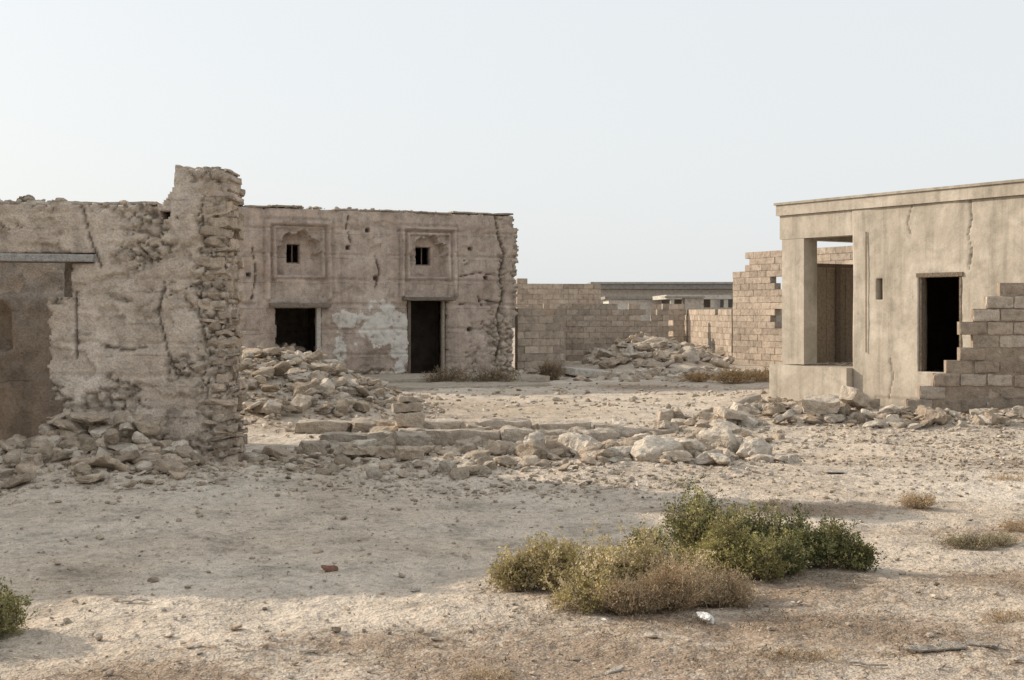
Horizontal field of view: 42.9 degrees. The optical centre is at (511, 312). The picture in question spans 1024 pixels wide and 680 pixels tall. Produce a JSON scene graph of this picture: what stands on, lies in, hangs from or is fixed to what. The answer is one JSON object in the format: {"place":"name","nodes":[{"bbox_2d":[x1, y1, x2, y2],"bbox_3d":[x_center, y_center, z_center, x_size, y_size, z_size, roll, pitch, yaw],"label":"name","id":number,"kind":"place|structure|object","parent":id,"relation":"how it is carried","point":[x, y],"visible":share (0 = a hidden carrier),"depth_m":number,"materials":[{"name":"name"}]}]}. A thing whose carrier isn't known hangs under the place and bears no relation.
{"place":"outdoors","nodes":[
{"label":"outdoors","id":0,"kind":"place"},
{"bbox_2d":[0,327,1023,679],"bbox_3d":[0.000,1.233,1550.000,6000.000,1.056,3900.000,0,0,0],"label":"ground","id":1,"kind":"structure","parent":0,"point":[376,611],"depth_m":8.72,"materials":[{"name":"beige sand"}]},
{"bbox_2d":[0,577,40,639],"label":"green saltbush shrub","id":2,"kind":"object","parent":1,"relation":"on","point":[10,609],"visible":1,"depth_m":6.76,"materials":[{"name":"green plant"}]},
{"bbox_2d":[0,263,64,440],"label":"wall","id":3,"kind":"structure","parent":1,"relation":"on","point":[28,405],"depth_m":16.30,"materials":[{"name":"paint"}]},
{"bbox_2d":[64,262,93,296],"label":"cross wall","id":4,"kind":"structure","parent":1,"relation":"on","point":[68,289],"depth_m":14.25,"materials":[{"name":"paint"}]},
{"bbox_2d":[0,165,243,461],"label":"front wall","id":5,"kind":"structure","parent":1,"relation":"on","point":[131,332],"depth_m":13.61,"materials":[{"name":"paint"}]},
{"bbox_2d":[0,253,96,262],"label":"lintel beam","id":6,"kind":"structure","parent":5,"relation":"on","point":[39,258],"depth_m":13.50,"materials":[{"name":"grey concrete"}]},
{"bbox_2d":[0,166,233,206],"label":"parapet stones","id":7,"kind":"object","parent":5,"relation":"on","point":[27,200],"visible":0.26,"depth_m":13.73,"materials":[{"name":"beige stone"}]},
{"bbox_2d":[0,410,250,508],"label":"rubble pile","id":8,"kind":"object","parent":1,"relation":"on","point":[125,438],"visible":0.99,"depth_m":12.82,"materials":[{"name":"stone"}]},
{"bbox_2d":[193,180,248,461],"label":"corner stones","id":9,"kind":"object","parent":1,"relation":"on","point":[235,448],"visible":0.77,"depth_m":13.66,"materials":[{"name":"beige stone"}]},
{"bbox_2d":[238,346,444,431],"bbox_3d":[-3.689,1.106,21.009,5.226,1.142,7.246,0,0,0],"label":"rubble pile","id":10,"kind":"object","parent":1,"relation":"on","point":[369,389],"visible":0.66,"depth_m":19.94,"materials":[{"name":"stone"}]},
{"bbox_2d":[275,245,440,367],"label":"walls","id":11,"kind":"structure","parent":1,"relation":"on","point":[296,325],"depth_m":36.32,"materials":[{"name":"paint"}]},
{"bbox_2d":[237,207,518,373],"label":"front wall","id":12,"kind":"structure","parent":1,"relation":"on","point":[361,273],"depth_m":32.57,"materials":[{"name":"paint"}]},
{"bbox_2d":[275,342,310,352],"bbox_3d":[-5.531,1.132,32.417,1.525,0.777,1.456,0,0,-31],"label":"window rubble","id":13,"kind":"object","parent":12,"relation":"on","point":[293,347],"depth_m":32.15,"materials":[{"name":"stone"}]},
{"bbox_2d":[269,244,455,373],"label":"lintels and frames","id":14,"kind":"object","parent":12,"relation":"attached to","point":[318,306],"visible":0.92,"depth_m":32.91,"materials":[{"name":"brown wood"}]},
{"bbox_2d":[238,203,512,215],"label":"roof slabs","id":15,"kind":"structure","parent":12,"relation":"on","point":[357,209],"depth_m":32.49,"materials":[{"name":"concrete"}]},
{"bbox_2d":[411,301,438,373],"bbox_3d":[-2.578,0.600,34.023,1.400,2.200,0.060,0,0,-25],"label":"doorway","id":16,"kind":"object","parent":1,"relation":"on","point":[424,335],"visible":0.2,"depth_m":34.12,"materials":[{"name":"black"}]},
{"bbox_2d":[361,372,550,390],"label":"stone terrace","id":17,"kind":"structure","parent":1,"relation":"on","point":[406,382],"depth_m":30.05,"materials":[{"name":"stone"}]},
{"bbox_2d":[420,363,522,382],"bbox_3d":[-0.922,1.453,30.339,2.559,0.632,1.022,0,0,-12],"label":"dry brush","id":18,"kind":"object","parent":17,"relation":"on","point":[455,375],"visible":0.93,"depth_m":30.25,"materials":[{"name":"brown plant"}]},
{"bbox_2d":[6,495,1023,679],"bbox_3d":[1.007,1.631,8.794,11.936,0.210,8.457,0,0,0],"label":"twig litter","id":19,"kind":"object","parent":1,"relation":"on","point":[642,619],"visible":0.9,"depth_m":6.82,"materials":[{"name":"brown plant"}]},
{"bbox_2d":[217,416,848,496],"bbox_3d":[0.308,1.564,15.662,6.360,0.508,7.912,0,0,27],"label":"rubble pile","id":20,"kind":"object","parent":1,"relation":"on","point":[719,443],"visible":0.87,"depth_m":14.05,"materials":[{"name":"stone"}]},
{"bbox_2d":[515,308,564,369],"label":"courtyard block wall","id":21,"kind":"structure","parent":1,"relation":"on","point":[539,335],"depth_m":34.78,"materials":[{"name":"concrete"}]},
{"bbox_2d":[537,357,566,379],"bbox_3d":[0.930,1.413,32.597,0.733,0.641,0.754,0,0,26],"label":"dry brush","id":22,"kind":"object","parent":1,"relation":"on","point":[551,371],"visible":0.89,"depth_m":32.51,"materials":[{"name":"brown plant"}]},
{"bbox_2d":[555,309,564,360],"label":"courtyard block wall","id":23,"kind":"structure","parent":1,"relation":"on","point":[559,312],"depth_m":35.00,"materials":[{"name":"concrete"}]},
{"bbox_2d":[121,469,1000,676],"bbox_3d":[2.167,1.674,9.340,4.260,0.076,8.602,0,0,42],"label":"wood debris","id":24,"kind":"object","parent":1,"relation":"on","point":[914,649],"visible":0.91,"depth_m":6.46,"materials":[{"name":"brown wood"}]},
{"bbox_2d":[296,386,868,449],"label":"fallen masonry blocks","id":25,"kind":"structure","parent":1,"relation":"on","point":[407,410],"depth_m":17.11,"materials":[{"name":"stone"}]},
{"bbox_2d":[483,513,716,614],"bbox_3d":[0.553,1.481,7.682,1.457,0.542,0.953,0,0,0],"label":"dry saltbush shrub","id":26,"kind":"object","parent":1,"relation":"on","point":[557,567],"visible":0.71,"depth_m":7.75,"materials":[{"name":"green plant"}]},
{"bbox_2d":[402,332,801,411],"bbox_3d":[4.468,1.211,34.337,9.617,1.186,25.501,0,0,16],"label":"rubble pile","id":27,"kind":"object","parent":1,"relation":"on","point":[644,343],"visible":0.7,"depth_m":37.36,"materials":[{"name":"stone"}]},
{"bbox_2d":[543,304,668,360],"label":"courtyard block wall","id":28,"kind":"structure","parent":1,"relation":"on","point":[599,326],"depth_m":45.39,"materials":[{"name":"concrete"}]},
{"bbox_2d":[620,519,672,552],"bbox_3d":[0.975,1.606,9.276,0.382,0.274,0.371,0,0,-12],"label":"saltbush shrub","id":29,"kind":"object","parent":1,"relation":"on","point":[637,531],"visible":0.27,"depth_m":9.27,"materials":[{"name":"green plant"}]},
{"bbox_2d":[652,304,684,342],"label":"block outbuilding","id":30,"kind":"structure","parent":1,"relation":"on","point":[676,315],"depth_m":48.35,"materials":[{"name":"concrete"}]},
{"bbox_2d":[586,551,770,617],"bbox_3d":[0.972,1.538,7.446,1.182,0.378,0.534,0,0,-29],"label":"dead twiggy shrub","id":31,"kind":"object","parent":1,"relation":"on","point":[679,590],"visible":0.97,"depth_m":7.33,"materials":[{"name":"brown plant"}]},
{"bbox_2d":[652,295,730,306],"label":"distant arcade","id":32,"kind":"object","parent":1,"relation":"on","point":[709,300],"visible":0.27,"depth_m":60.00,"materials":[{"name":"concrete"}]},
{"bbox_2d":[662,296,732,309],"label":"stepped outbuilding","id":33,"kind":"structure","parent":1,"relation":"on","point":[693,302],"depth_m":55.00,"materials":[{"name":"concrete"}]},
{"bbox_2d":[601,601,794,624],"bbox_3d":[1.098,1.676,7.206,1.221,0.068,0.245,0,0,-20],"label":"white stone","id":34,"kind":"object","parent":1,"relation":"on","point":[704,616],"visible":0.98,"depth_m":7.10,"materials":[{"name":"white stone"}]},
{"bbox_2d":[668,309,732,355],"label":"block wall","id":35,"kind":"structure","parent":1,"relation":"on","point":[712,328],"depth_m":44.91,"materials":[{"name":"concrete"}]},
{"bbox_2d":[674,364,768,383],"bbox_3d":[5.342,1.477,31.241,2.806,0.482,1.542,0,0,0],"label":"dry brush","id":36,"kind":"object","parent":1,"relation":"on","point":[737,376],"visible":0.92,"depth_m":31.02,"materials":[{"name":"brown plant"}]},
{"bbox_2d":[690,506,797,582],"bbox_3d":[1.466,1.486,8.263,0.697,0.490,0.497,0,0,19],"label":"olive saltbush shrub","id":37,"kind":"object","parent":1,"relation":"on","point":[761,560],"visible":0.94,"depth_m":8.18,"materials":[{"name":"green plant"}]},
{"bbox_2d":[647,473,887,575],"bbox_3d":[1.645,1.434,8.743,1.550,0.668,0.875,0,0,45],"label":"green saltbush shrub","id":38,"kind":"object","parent":1,"relation":"on","point":[834,546],"visible":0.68,"depth_m":8.64,"materials":[{"name":"green plant"}]},
{"bbox_2d":[733,246,852,365],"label":"tall block wall","id":39,"kind":"structure","parent":1,"relation":"on","point":[757,308],"depth_m":40.71,"materials":[{"name":"concrete"}]},
{"bbox_2d":[636,401,1023,451],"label":"rubble pile","id":40,"kind":"object","parent":1,"relation":"on","point":[887,416],"visible":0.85,"depth_m":18.23,"materials":[{"name":"stone"}]},
{"bbox_2d":[769,362,943,406],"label":"plinth","id":41,"kind":"structure","parent":1,"relation":"on","point":[793,381],"depth_m":23.65,"materials":[{"name":"beige concrete"}]},
{"bbox_2d":[816,362,852,365],"bbox_3d":[6.524,0.960,24.115,1.813,0.096,1.370,0,0,0],"label":"porch debris","id":42,"kind":"object","parent":41,"relation":"on","point":[842,364],"visible":0.37,"depth_m":24.08,"materials":[{"name":"grey stone"}]},
{"bbox_2d":[817,263,852,362],"bbox_3d":[6.943,0.022,25.543,3.740,1.905,0.140,0,0,-33],"label":"board screen","id":43,"kind":"object","parent":41,"relation":"on","point":[834,313],"visible":0.25,"depth_m":25.03,"materials":[{"name":"brown wood"}]},
{"bbox_2d":[780,210,941,369],"bbox_3d":[9.089,-0.050,21.977,4.200,3.500,8.500,0,0,-33],"label":"porch frame","id":44,"kind":"object","parent":1,"relation":"on","point":[801,235],"visible":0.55,"depth_m":24.01,"materials":[{"name":"beige concrete"}]},
{"bbox_2d":[774,179,1023,215],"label":"roof slab","id":45,"kind":"structure","parent":44,"relation":"on","point":[1014,187],"depth_m":21.84,"materials":[{"name":"beige concrete"}]},
{"bbox_2d":[894,490,938,508],"bbox_3d":[3.544,1.640,11.397,0.390,0.166,0.318,0,0,0],"label":"dry grass tuft","id":46,"kind":"object","parent":1,"relation":"on","point":[916,501],"visible":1,"depth_m":11.36,"materials":[{"name":"beige plant"}]},
{"bbox_2d":[852,195,1023,407],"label":"front wall","id":47,"kind":"structure","parent":1,"relation":"on","point":[979,243],"depth_m":21.81,"materials":[{"name":"beige paint"}]},
{"bbox_2d":[865,232,866,352],"bbox_3d":[6.151,-0.350,22.617,0.017,2.100,0.018,0,0,0],"label":"wall pipe","id":48,"kind":"object","parent":47,"relation":"attached to","point":[865,292],"depth_m":22.61,"materials":[{"name":"grey metal"}]},
{"bbox_2d":[916,272,962,371],"bbox_3d":[7.049,0.170,21.358,0.140,1.640,0.930,0,0,-33],"label":"door frame","id":49,"kind":"object","parent":47,"relation":"attached to","point":[921,276],"visible":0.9,"depth_m":21.68,"materials":[{"name":"brown wood"}]},
{"bbox_2d":[868,283,1023,414],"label":"broken block wall","id":50,"kind":"structure","parent":1,"relation":"on","point":[985,369],"depth_m":19.06,"materials":[{"name":"concrete"}]},
{"bbox_2d":[928,530,1019,550],"bbox_3d":[3.374,1.650,9.411,0.730,0.152,0.335,0,0,-17],"label":"dry grass tuft","id":51,"kind":"object","parent":1,"relation":"on","point":[984,540],"visible":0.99,"depth_m":9.39,"materials":[{"name":"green plant"}]},
{"bbox_2d":[987,517,1023,531],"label":"dry grass tuft","id":52,"kind":"object","parent":1,"relation":"on","point":[1012,525],"visible":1,"depth_m":10.16,"materials":[{"name":"beige plant"}]},
{"bbox_2d":[0,0,1023,288],"label":"sky","id":53,"kind":"structure","parent":0,"point":[621,140],"materials":[{"name":"white"}]},
{"bbox_2d":[516,278,600,307],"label":"boundary block wall","id":54,"kind":"structure","parent":0,"point":[534,295],"depth_m":50.22,"materials":[{"name":"concrete"}]},
{"bbox_2d":[601,296,661,320],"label":"distant house","id":55,"kind":"structure","parent":0,"point":[644,302],"depth_m":66.00,"materials":[{"name":"concrete"}]},
{"bbox_2d":[511,309,781,327],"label":"distant compound wall","id":56,"kind":"structure","parent":0,"point":[779,318],"depth_m":130.00,"materials":[{"name":"concrete"}]},
{"bbox_2d":[587,282,732,306],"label":"distant shed","id":57,"kind":"structure","parent":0,"point":[656,288],"depth_m":79.90,"materials":[{"name":"concrete"}]}
]}

